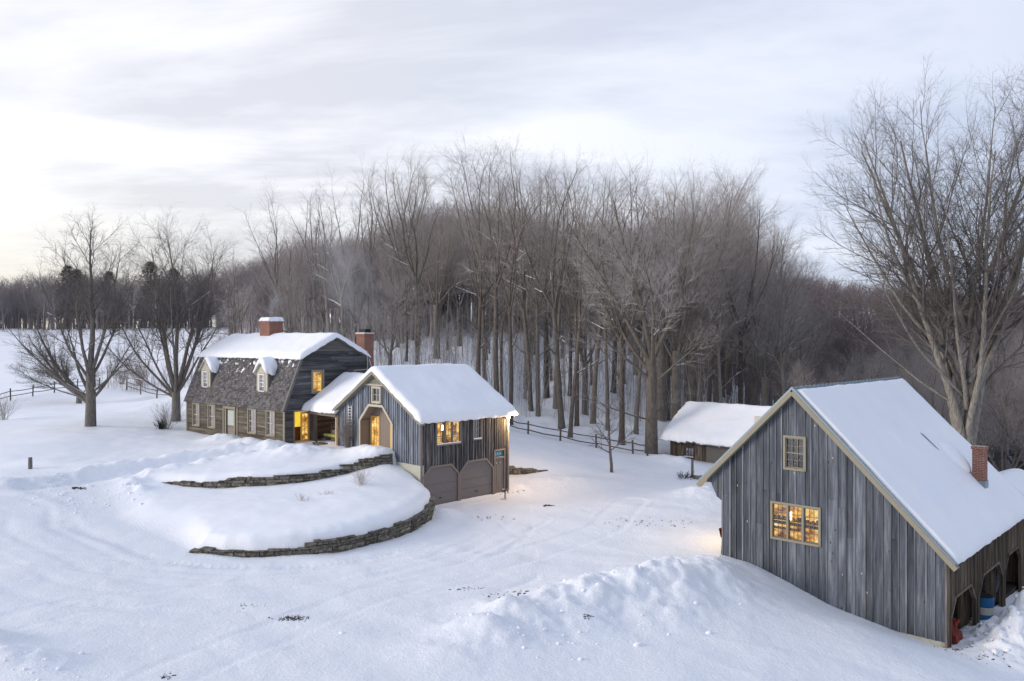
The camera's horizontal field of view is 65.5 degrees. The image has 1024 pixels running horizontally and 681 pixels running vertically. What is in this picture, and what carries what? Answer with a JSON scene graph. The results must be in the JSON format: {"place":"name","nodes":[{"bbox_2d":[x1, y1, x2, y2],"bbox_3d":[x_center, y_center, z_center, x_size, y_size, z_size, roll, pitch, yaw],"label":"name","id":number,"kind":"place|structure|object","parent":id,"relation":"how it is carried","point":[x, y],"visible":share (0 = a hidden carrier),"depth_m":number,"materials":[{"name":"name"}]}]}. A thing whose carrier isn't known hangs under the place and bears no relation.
{"place":"outdoors","nodes":[
{"label":"outdoors","id":0,"kind":"place"},
{"bbox_2d":[0,309,1023,680],"bbox_3d":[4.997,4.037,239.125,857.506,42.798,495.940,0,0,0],"label":"snowy ground","id":1,"kind":"structure","parent":0,"point":[124,587],"depth_m":30.58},
{"bbox_2d":[5,345,104,403],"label":"maple tree","id":2,"kind":"object","parent":1,"relation":"on","point":[78,400],"visible":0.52,"depth_m":83.14,"materials":[{"name":"brown plant"}]},
{"bbox_2d":[0,201,162,426],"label":"maple tree","id":3,"kind":"object","parent":1,"relation":"on","point":[89,396],"visible":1,"depth_m":56.36,"materials":[{"name":"brown plant"}]},
{"bbox_2d":[0,253,278,330],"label":"distant woods","id":4,"kind":"object","parent":1,"relation":"on","point":[18,305],"visible":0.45,"depth_m":171.14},
{"bbox_2d":[96,353,197,392],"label":"undergrowth","id":5,"kind":"object","parent":1,"relation":"on","point":[152,376],"visible":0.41,"depth_m":93.97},
{"bbox_2d":[75,202,251,421],"bbox_3d":[-26.548,-1.908,61.338,14.875,17.486,9.516,0,0,0],"label":"maple tree","id":6,"kind":"object","parent":1,"relation":"on","point":[177,382],"visible":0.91,"depth_m":60.73,"materials":[{"name":"brown plant"}]},
{"bbox_2d":[209,226,269,335],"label":"maple tree","id":7,"kind":"object","parent":1,"relation":"on","point":[232,308],"visible":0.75,"depth_m":84.00,"materials":[{"name":"brown plant"}]},
{"bbox_2d":[238,251,290,316],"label":"maple tree","id":8,"kind":"object","parent":1,"relation":"on","point":[263,296],"visible":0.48,"depth_m":113.39,"materials":[{"name":"brown plant"}]},
{"bbox_2d":[236,177,299,316],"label":"maple tree","id":9,"kind":"object","parent":1,"relation":"on","point":[273,259],"visible":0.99,"depth_m":97.14,"materials":[{"name":"brown plant"}]},
{"bbox_2d":[161,453,392,488],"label":"stone wall","id":10,"kind":"structure","parent":1,"relation":"on","point":[235,482],"depth_m":41.70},
{"bbox_2d":[184,317,374,442],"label":"gambrel house","id":11,"kind":"structure","parent":1,"relation":"on","point":[270,380],"depth_m":52.67,"materials":[{"name":"grey wood"}]},
{"bbox_2d":[223,405,237,435],"bbox_3d":[-18.884,5.650,53.461,1.860,2.500,0.180,0,0,40],"label":"front door","id":12,"kind":"structure","parent":11,"relation":"in","point":[231,413],"depth_m":53.46,"materials":[{"name":"beige paint"}]},
{"bbox_2d":[257,269,314,332],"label":"maple tree","id":13,"kind":"object","parent":1,"relation":"on","point":[296,290],"visible":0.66,"depth_m":85.17,"materials":[{"name":"brown plant"}]},
{"bbox_2d":[253,221,319,331],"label":"maple tree","id":14,"kind":"object","parent":1,"relation":"on","point":[292,266],"visible":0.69,"depth_m":101.00,"materials":[{"name":"brown plant"}]},
{"bbox_2d":[269,264,306,332],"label":"maple tree","id":15,"kind":"object","parent":1,"relation":"on","point":[289,319],"visible":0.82,"depth_m":70.57,"materials":[{"name":"brown plant"}]},
{"bbox_2d":[189,497,434,557],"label":"stone wall","id":16,"kind":"structure","parent":1,"relation":"on","point":[417,521],"depth_m":33.72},
{"bbox_2d":[287,175,343,332],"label":"maple tree","id":17,"kind":"object","parent":1,"relation":"on","point":[313,276],"visible":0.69,"depth_m":98.76,"materials":[{"name":"brown plant"}]},
{"bbox_2d":[275,179,358,332],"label":"maple tree","id":18,"kind":"object","parent":1,"relation":"on","point":[324,255],"visible":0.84,"depth_m":94.90,"materials":[{"name":"brown plant"}]},
{"bbox_2d":[301,372,364,445],"bbox_3d":[-9.895,4.428,51.290,6.214,4.744,3.811,0,0,-45],"label":"breezeway","id":19,"kind":"object","parent":1,"relation":"on","point":[324,400],"visible":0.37,"depth_m":50.10,"materials":[{"name":"beige paint"}]},
{"bbox_2d":[298,152,388,337],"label":"maple tree","id":20,"kind":"object","parent":1,"relation":"on","point":[340,296],"visible":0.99,"depth_m":72.90,"materials":[{"name":"brown plant"}]},
{"bbox_2d":[333,412,356,447],"bbox_3d":[-9.732,5.279,47.153,2.078,2.550,1.998,0,0,0],"label":"climbing shrub","id":21,"kind":"object","parent":1,"relation":"on","point":[346,440],"visible":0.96,"depth_m":46.90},
{"bbox_2d":[325,239,371,342],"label":"maple tree","id":22,"kind":"object","parent":1,"relation":"on","point":[354,307],"visible":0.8,"depth_m":75.54,"materials":[{"name":"brown plant"}]},
{"bbox_2d":[341,162,394,328],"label":"maple tree","id":23,"kind":"object","parent":1,"relation":"on","point":[370,243],"visible":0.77,"depth_m":109.05,"materials":[{"name":"brown plant"}]},
{"bbox_2d":[366,237,420,347],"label":"maple tree","id":24,"kind":"object","parent":1,"relation":"on","point":[388,277],"visible":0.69,"depth_m":99.05,"materials":[{"name":"brown plant"}]},
{"bbox_2d":[355,260,432,364],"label":"maple tree","id":25,"kind":"object","parent":1,"relation":"on","point":[398,316],"visible":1,"depth_m":72.10,"materials":[{"name":"brown plant"}]},
{"bbox_2d":[349,142,447,310],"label":"maple tree","id":26,"kind":"object","parent":1,"relation":"on","point":[409,190],"visible":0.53,"depth_m":117.63,"materials":[{"name":"brown plant"}]},
{"bbox_2d":[366,149,435,343],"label":"maple tree","id":27,"kind":"object","parent":1,"relation":"on","point":[414,205],"visible":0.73,"depth_m":104.84,"materials":[{"name":"brown plant"}]},
{"bbox_2d":[376,247,433,361],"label":"maple tree","id":28,"kind":"object","parent":1,"relation":"on","point":[406,350],"visible":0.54,"depth_m":85.21,"materials":[{"name":"brown plant"}]},
{"bbox_2d":[378,141,455,364],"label":"maple tree","id":29,"kind":"object","parent":1,"relation":"on","point":[411,252],"visible":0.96,"depth_m":81.26,"materials":[{"name":"brown plant"}]},
{"bbox_2d":[406,267,437,364],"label":"maple tree","id":30,"kind":"object","parent":1,"relation":"on","point":[418,321],"visible":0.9,"depth_m":78.40,"materials":[{"name":"brown plant"}]},
{"bbox_2d":[331,363,517,504],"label":"garage wing","id":31,"kind":"structure","parent":1,"relation":"on","point":[441,431],"depth_m":45.24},
{"bbox_2d":[370,415,379,445],"bbox_3d":[-8.002,5.465,46.584,0.045,2.130,0.900,0,0,-45],"label":"french door","id":32,"kind":"structure","parent":31,"relation":"in","point":[374,420],"depth_m":46.59,"materials":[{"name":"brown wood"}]},
{"bbox_2d":[422,463,459,504],"bbox_3d":[-3.921,8.150,43.571,2.660,2.700,0.170,0,0,-45],"label":"garage door","id":33,"kind":"structure","parent":31,"relation":"in","point":[442,482],"depth_m":43.72,"materials":[{"name":"wood"}]},
{"bbox_2d":[436,421,461,446],"bbox_3d":[-3.798,5.361,44.240,3.910,2.438,0.995,0,0,-45],"label":"window","id":34,"kind":"structure","parent":31,"relation":"in","point":[447,433],"depth_m":44.49,"materials":[{"name":"glass"}]},
{"bbox_2d":[460,458,493,500],"bbox_3d":[-2.030,8.140,45.456,2.640,2.720,0.170,0,0,-45],"label":"garage door","id":35,"kind":"structure","parent":31,"relation":"in","point":[476,475],"depth_m":45.48,"materials":[{"name":"wood"}]},
{"bbox_2d":[494,448,504,493],"bbox_3d":[-0.756,7.885,46.713,0.900,3.030,0.150,0,0,-45],"label":"side door","id":36,"kind":"structure","parent":31,"relation":"in","point":[498,454],"depth_m":46.73,"materials":[{"name":"beige paint"}]},
{"bbox_2d":[387,192,484,358],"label":"maple tree","id":37,"kind":"object","parent":1,"relation":"on","point":[436,307],"visible":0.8,"depth_m":88.28,"materials":[{"name":"brown plant"}]},
{"bbox_2d":[407,215,466,310],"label":"maple tree","id":38,"kind":"object","parent":1,"relation":"on","point":[448,276],"visible":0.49,"depth_m":91.16,"materials":[{"name":"brown plant"}]},
{"bbox_2d":[418,219,487,345],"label":"maple tree","id":39,"kind":"object","parent":1,"relation":"on","point":[458,306],"visible":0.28,"depth_m":99.59,"materials":[{"name":"brown plant"}]},
{"bbox_2d":[444,199,522,380],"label":"maple tree","id":40,"kind":"object","parent":1,"relation":"on","point":[484,311],"visible":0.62,"depth_m":79.22,"materials":[{"name":"brown plant"}]},
{"bbox_2d":[421,128,553,348],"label":"maple tree","id":41,"kind":"object","parent":1,"relation":"on","point":[481,205],"visible":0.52,"depth_m":96.01,"materials":[{"name":"brown plant"}]},
{"bbox_2d":[453,134,532,374],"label":"maple tree","id":42,"kind":"object","parent":1,"relation":"on","point":[479,346],"visible":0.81,"depth_m":69.10,"materials":[{"name":"brown plant"}]},
{"bbox_2d":[466,241,527,396],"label":"maple tree","id":43,"kind":"object","parent":1,"relation":"on","point":[501,342],"visible":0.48,"depth_m":74.69,"materials":[{"name":"brown plant"}]},
{"bbox_2d":[445,131,552,392],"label":"maple tree","id":44,"kind":"object","parent":1,"relation":"on","point":[495,355],"visible":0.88,"depth_m":68.49,"materials":[{"name":"brown plant"}]},
{"bbox_2d":[293,288,714,422],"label":"undergrowth","id":45,"kind":"object","parent":1,"relation":"on","point":[452,339],"visible":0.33,"depth_m":77.12,"materials":[{"name":"plant"}]},
{"bbox_2d":[470,157,553,411],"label":"maple tree","id":46,"kind":"object","parent":1,"relation":"on","point":[529,376],"visible":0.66,"depth_m":70.95,"materials":[{"name":"brown plant"}]},
{"bbox_2d":[211,195,824,399],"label":"distant woods","id":47,"kind":"object","parent":1,"relation":"on","point":[254,314],"visible":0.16,"depth_m":113.17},
{"bbox_2d":[479,156,574,424],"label":"maple tree","id":48,"kind":"object","parent":1,"relation":"on","point":[509,303],"visible":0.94,"depth_m":65.40,"materials":[{"name":"brown plant"}]},
{"bbox_2d":[487,237,568,343],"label":"maple tree","id":49,"kind":"object","parent":1,"relation":"on","point":[514,307],"visible":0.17,"depth_m":84.40,"materials":[{"name":"brown plant"}]},
{"bbox_2d":[492,146,570,389],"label":"maple tree","id":50,"kind":"object","parent":1,"relation":"on","point":[527,310],"visible":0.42,"depth_m":78.61,"materials":[{"name":"brown plant"}]},
{"bbox_2d":[472,147,592,343],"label":"maple tree","id":51,"kind":"object","parent":1,"relation":"on","point":[541,192],"visible":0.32,"depth_m":103.20,"materials":[{"name":"brown plant"}]},
{"bbox_2d":[467,139,599,416],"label":"maple tree","id":52,"kind":"object","parent":1,"relation":"on","point":[538,410],"visible":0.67,"depth_m":69.14,"materials":[{"name":"brown plant"}]},
{"bbox_2d":[514,262,554,398],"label":"maple tree","id":53,"kind":"object","parent":1,"relation":"on","point":[529,335],"visible":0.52,"depth_m":76.16,"materials":[{"name":"brown plant"}]},
{"bbox_2d":[488,146,600,397],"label":"maple tree","id":54,"kind":"object","parent":1,"relation":"on","point":[546,371],"visible":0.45,"depth_m":76.69,"materials":[{"name":"brown plant"}]},
{"bbox_2d":[490,147,600,429],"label":"maple tree","id":55,"kind":"object","parent":1,"relation":"on","point":[560,409],"visible":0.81,"depth_m":65.17,"materials":[{"name":"brown plant"}]},
{"bbox_2d":[500,146,608,323],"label":"maple tree","id":56,"kind":"object","parent":1,"relation":"on","point":[547,220],"visible":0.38,"depth_m":85.59,"materials":[{"name":"brown plant"}]},
{"bbox_2d":[532,216,598,395],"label":"maple tree","id":57,"kind":"object","parent":1,"relation":"on","point":[570,368],"visible":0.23,"depth_m":75.60,"materials":[{"name":"brown plant"}]},
{"bbox_2d":[509,419,647,455],"bbox_3d":[4.482,7.362,59.660,11.834,2.761,1.202,0,0,30],"label":"rail fence","id":58,"kind":"object","parent":1,"relation":"on","point":[595,436],"visible":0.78,"depth_m":58.92,"materials":[{"name":"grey wood"}]},
{"bbox_2d":[538,246,619,414],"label":"maple tree","id":59,"kind":"object","parent":1,"relation":"on","point":[585,409],"visible":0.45,"depth_m":70.60,"materials":[{"name":"brown plant"}]},
{"bbox_2d":[543,150,632,425],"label":"maple tree","id":60,"kind":"object","parent":1,"relation":"on","point":[576,417],"visible":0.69,"depth_m":65.32,"materials":[{"name":"brown plant"}]},
{"bbox_2d":[547,145,629,437],"bbox_3d":[5.639,-3.540,60.836,5.111,23.267,6.562,0,0,-19],"label":"maple tree","id":61,"kind":"object","parent":1,"relation":"on","point":[571,413],"visible":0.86,"depth_m":61.45,"materials":[{"name":"brown plant"}]},
{"bbox_2d":[517,148,673,408],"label":"maple tree","id":62,"kind":"object","parent":1,"relation":"on","point":[558,323],"visible":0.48,"depth_m":72.61,"materials":[{"name":"brown plant"}]},
{"bbox_2d":[587,396,638,472],"bbox_3d":[6.515,6.000,51.193,4.051,5.634,2.468,0,0,27],"label":"young tree","id":63,"kind":"object","parent":1,"relation":"on","point":[610,449],"visible":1,"depth_m":51.37,"materials":[{"name":"brown plant"}]},
{"bbox_2d":[571,152,655,393],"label":"maple tree","id":64,"kind":"object","parent":1,"relation":"on","point":[614,387],"visible":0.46,"depth_m":78.26,"materials":[{"name":"brown plant"}]},
{"bbox_2d":[557,146,670,430],"bbox_3d":[7.789,-3.835,64.070,7.378,23.441,10.110,0,0,-26],"label":"maple tree","id":65,"kind":"object","parent":1,"relation":"on","point":[606,377],"visible":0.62,"depth_m":64.37,"materials":[{"name":"brown plant"}]},
{"bbox_2d":[567,180,671,444],"bbox_3d":[8.101,-2.111,61.076,8.180,21.154,7.944,0,0,5],"label":"maple tree","id":66,"kind":"object","parent":1,"relation":"on","point":[621,393],"visible":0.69,"depth_m":60.71,"materials":[{"name":"brown plant"}]},
{"bbox_2d":[571,146,668,423],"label":"maple tree","id":67,"kind":"object","parent":1,"relation":"on","point":[594,381],"visible":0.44,"depth_m":67.35,"materials":[{"name":"brown plant"}]},
{"bbox_2d":[535,166,746,453],"bbox_3d":[8.719,-2.461,58.774,14.931,22.703,13.860,0,0,-34],"label":"maple tree","id":68,"kind":"object","parent":1,"relation":"on","point":[650,352],"visible":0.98,"depth_m":58.26,"materials":[{"name":"brown plant"}]},
{"bbox_2d":[585,177,719,421],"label":"maple tree","id":69,"kind":"object","parent":1,"relation":"on","point":[661,386],"visible":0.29,"depth_m":69.41,"materials":[{"name":"brown plant"}]},
{"bbox_2d":[638,162,699,420],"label":"maple tree","id":70,"kind":"object","parent":1,"relation":"on","point":[668,378],"visible":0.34,"depth_m":70.84,"materials":[{"name":"brown plant"}]},
{"bbox_2d":[601,168,766,419],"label":"maple tree","id":71,"kind":"object","parent":1,"relation":"on","point":[675,355],"visible":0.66,"depth_m":65.42,"materials":[{"name":"brown plant"}]},
{"bbox_2d":[616,184,751,434],"bbox_3d":[13.516,-2.730,64.048,14.202,21.680,9.428,0,0,34],"label":"maple tree","id":72,"kind":"object","parent":1,"relation":"on","point":[637,407],"visible":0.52,"depth_m":64.36,"materials":[{"name":"brown plant"}]},
{"bbox_2d":[617,144,770,401],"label":"maple tree","id":73,"kind":"object","parent":1,"relation":"on","point":[693,385],"visible":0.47,"depth_m":72.98,"materials":[{"name":"brown plant"}]},
{"bbox_2d":[657,263,735,401],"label":"maple tree","id":74,"kind":"object","parent":1,"relation":"on","point":[700,384],"visible":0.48,"depth_m":69.54,"materials":[{"name":"brown plant"}]},
{"bbox_2d":[638,158,777,393],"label":"maple tree","id":75,"kind":"object","parent":1,"relation":"on","point":[703,360],"visible":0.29,"depth_m":86.11,"materials":[{"name":"brown plant"}]},
{"bbox_2d":[657,401,771,462],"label":"shed","id":76,"kind":"structure","parent":1,"relation":"on","point":[711,432],"depth_m":57.00,"materials":[{"name":"wood"}]},
{"bbox_2d":[682,241,762,402],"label":"maple tree","id":77,"kind":"object","parent":1,"relation":"on","point":[716,388],"visible":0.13,"depth_m":79.25,"materials":[{"name":"brown plant"}]},
{"bbox_2d":[690,217,760,401],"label":"maple tree","id":78,"kind":"object","parent":1,"relation":"on","point":[709,378],"visible":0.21,"depth_m":76.24,"materials":[{"name":"brown plant"}]},
{"bbox_2d":[658,151,794,378],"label":"maple tree","id":79,"kind":"object","parent":1,"relation":"on","point":[732,183],"visible":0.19,"depth_m":99.32,"materials":[{"name":"brown plant"}]},
{"bbox_2d":[694,214,763,402],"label":"maple tree","id":80,"kind":"object","parent":1,"relation":"on","point":[718,349],"visible":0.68,"depth_m":67.31,"materials":[{"name":"brown plant"}]},
{"bbox_2d":[688,184,796,403],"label":"maple tree","id":81,"kind":"object","parent":1,"relation":"on","point":[740,379],"visible":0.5,"depth_m":72.43,"materials":[{"name":"brown plant"}]},
{"bbox_2d":[696,182,805,404],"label":"maple tree","id":82,"kind":"object","parent":1,"relation":"on","point":[760,268],"visible":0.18,"depth_m":87.45,"materials":[{"name":"brown plant"}]},
{"bbox_2d":[723,294,783,404],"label":"maple tree","id":83,"kind":"object","parent":1,"relation":"on","point":[750,353],"visible":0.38,"depth_m":75.83,"materials":[{"name":"brown plant"}]},
{"bbox_2d":[703,201,825,404],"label":"maple tree","id":84,"kind":"object","parent":1,"relation":"on","point":[750,365],"visible":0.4,"depth_m":80.52,"materials":[{"name":"brown plant"}]},
{"bbox_2d":[699,202,830,373],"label":"maple tree","id":85,"kind":"object","parent":1,"relation":"on","point":[790,246],"visible":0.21,"depth_m":88.89,"materials":[{"name":"brown plant"}]},
{"bbox_2d":[704,239,826,405],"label":"maple tree","id":86,"kind":"object","parent":1,"relation":"on","point":[764,391],"visible":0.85,"depth_m":69.77,"materials":[{"name":"brown plant"}]},
{"bbox_2d":[736,252,819,397],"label":"maple tree","id":87,"kind":"object","parent":1,"relation":"on","point":[782,365],"visible":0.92,"depth_m":68.00,"materials":[{"name":"brown plant"}]},
{"bbox_2d":[748,325,812,402],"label":"maple tree","id":88,"kind":"object","parent":1,"relation":"on","point":[776,376],"visible":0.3,"depth_m":77.02,"materials":[{"name":"brown plant"}]},
{"bbox_2d":[732,233,835,402],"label":"maple tree","id":89,"kind":"object","parent":1,"relation":"on","point":[818,325],"visible":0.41,"depth_m":81.71,"materials":[{"name":"brown plant"}]},
{"bbox_2d":[763,321,828,386],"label":"maple tree","id":90,"kind":"object","parent":1,"relation":"on","point":[811,353],"visible":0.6,"depth_m":72.06,"materials":[{"name":"brown plant"}]},
{"bbox_2d":[756,271,856,383],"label":"maple tree","id":91,"kind":"object","parent":1,"relation":"on","point":[816,341],"visible":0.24,"depth_m":94.08,"materials":[{"name":"brown plant"}]},
{"bbox_2d":[780,287,841,385],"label":"maple tree","id":92,"kind":"object","parent":1,"relation":"on","point":[808,351],"visible":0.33,"depth_m":90.92,"materials":[{"name":"brown plant"}]},
{"bbox_2d":[784,337,844,384],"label":"maple tree","id":93,"kind":"object","parent":1,"relation":"on","point":[831,368],"visible":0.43,"depth_m":101.47,"materials":[{"name":"brown plant"}]},
{"bbox_2d":[658,333,996,463],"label":"undergrowth","id":94,"kind":"object","parent":1,"relation":"on","point":[728,386],"visible":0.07,"depth_m":75.68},
{"bbox_2d":[696,377,1023,648],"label":"barn","id":95,"kind":"structure","parent":1,"relation":"on","point":[895,503],"depth_m":31.11,"materials":[{"name":"wood"}]},
{"bbox_2d":[783,435,805,471],"bbox_3d":[11.212,4.440,31.466,0.920,1.360,0.345,0,0,44],"label":"window","id":96,"kind":"structure","parent":95,"relation":"in","point":[794,447],"depth_m":31.54,"materials":[{"name":"beige paint"}]},
{"bbox_2d":[770,500,820,546],"bbox_3d":[11.511,7.450,31.559,4.120,2.440,0.895,0,0,44],"label":"window","id":97,"kind":"structure","parent":95,"relation":"in","point":[804,515],"depth_m":31.69,"materials":[{"name":"glass"}]},
{"bbox_2d":[767,271,1023,469],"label":"distant woods","id":98,"kind":"object","parent":1,"relation":"on","point":[847,294],"visible":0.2,"depth_m":163.88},
{"bbox_2d":[795,48,1023,445],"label":"maple tree","id":99,"kind":"object","parent":1,"relation":"on","point":[971,381],"visible":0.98,"depth_m":51.49,"materials":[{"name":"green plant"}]},
{"bbox_2d":[894,347,989,435],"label":"maple tree","id":100,"kind":"object","parent":1,"relation":"on","point":[945,412],"visible":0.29,"depth_m":65.08,"materials":[{"name":"brown plant"}]},
{"bbox_2d":[883,332,1001,430],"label":"maple tree","id":101,"kind":"object","parent":1,"relation":"on","point":[914,383],"visible":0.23,"depth_m":71.79,"materials":[{"name":"brown plant"}]},
{"bbox_2d":[917,328,1023,462],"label":"maple tree","id":102,"kind":"object","parent":1,"relation":"on","point":[989,459],"visible":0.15,"depth_m":82.36,"materials":[{"name":"brown plant"}]},
{"bbox_2d":[935,349,1023,471],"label":"maple tree","id":103,"kind":"object","parent":1,"relation":"on","point":[1002,439],"visible":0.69,"depth_m":64.81,"materials":[{"name":"brown plant"}]},
{"bbox_2d":[980,592,993,619],"bbox_3d":[18.620,10.550,31.439,0.724,1.020,0.724,0,0,44],"label":"barrel","id":104,"kind":"object","parent":1,"relation":"on","point":[986,606],"visible":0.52,"depth_m":31.12,"materials":[{"name":"blue plastic"}]},
{"bbox_2d":[964,325,1023,469],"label":"maple tree","id":105,"kind":"object","parent":1,"relation":"on","point":[1010,461],"visible":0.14,"depth_m":85.90,"materials":[{"name":"brown plant"}]},
{"bbox_2d":[982,350,1023,457],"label":"maple tree","id":106,"kind":"object","parent":1,"relation":"on","point":[1007,433],"visible":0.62,"depth_m":66.28,"materials":[{"name":"brown plant"}]},
{"bbox_2d":[0,0,1023,328],"label":"sky","id":107,"kind":"structure","parent":0,"point":[126,106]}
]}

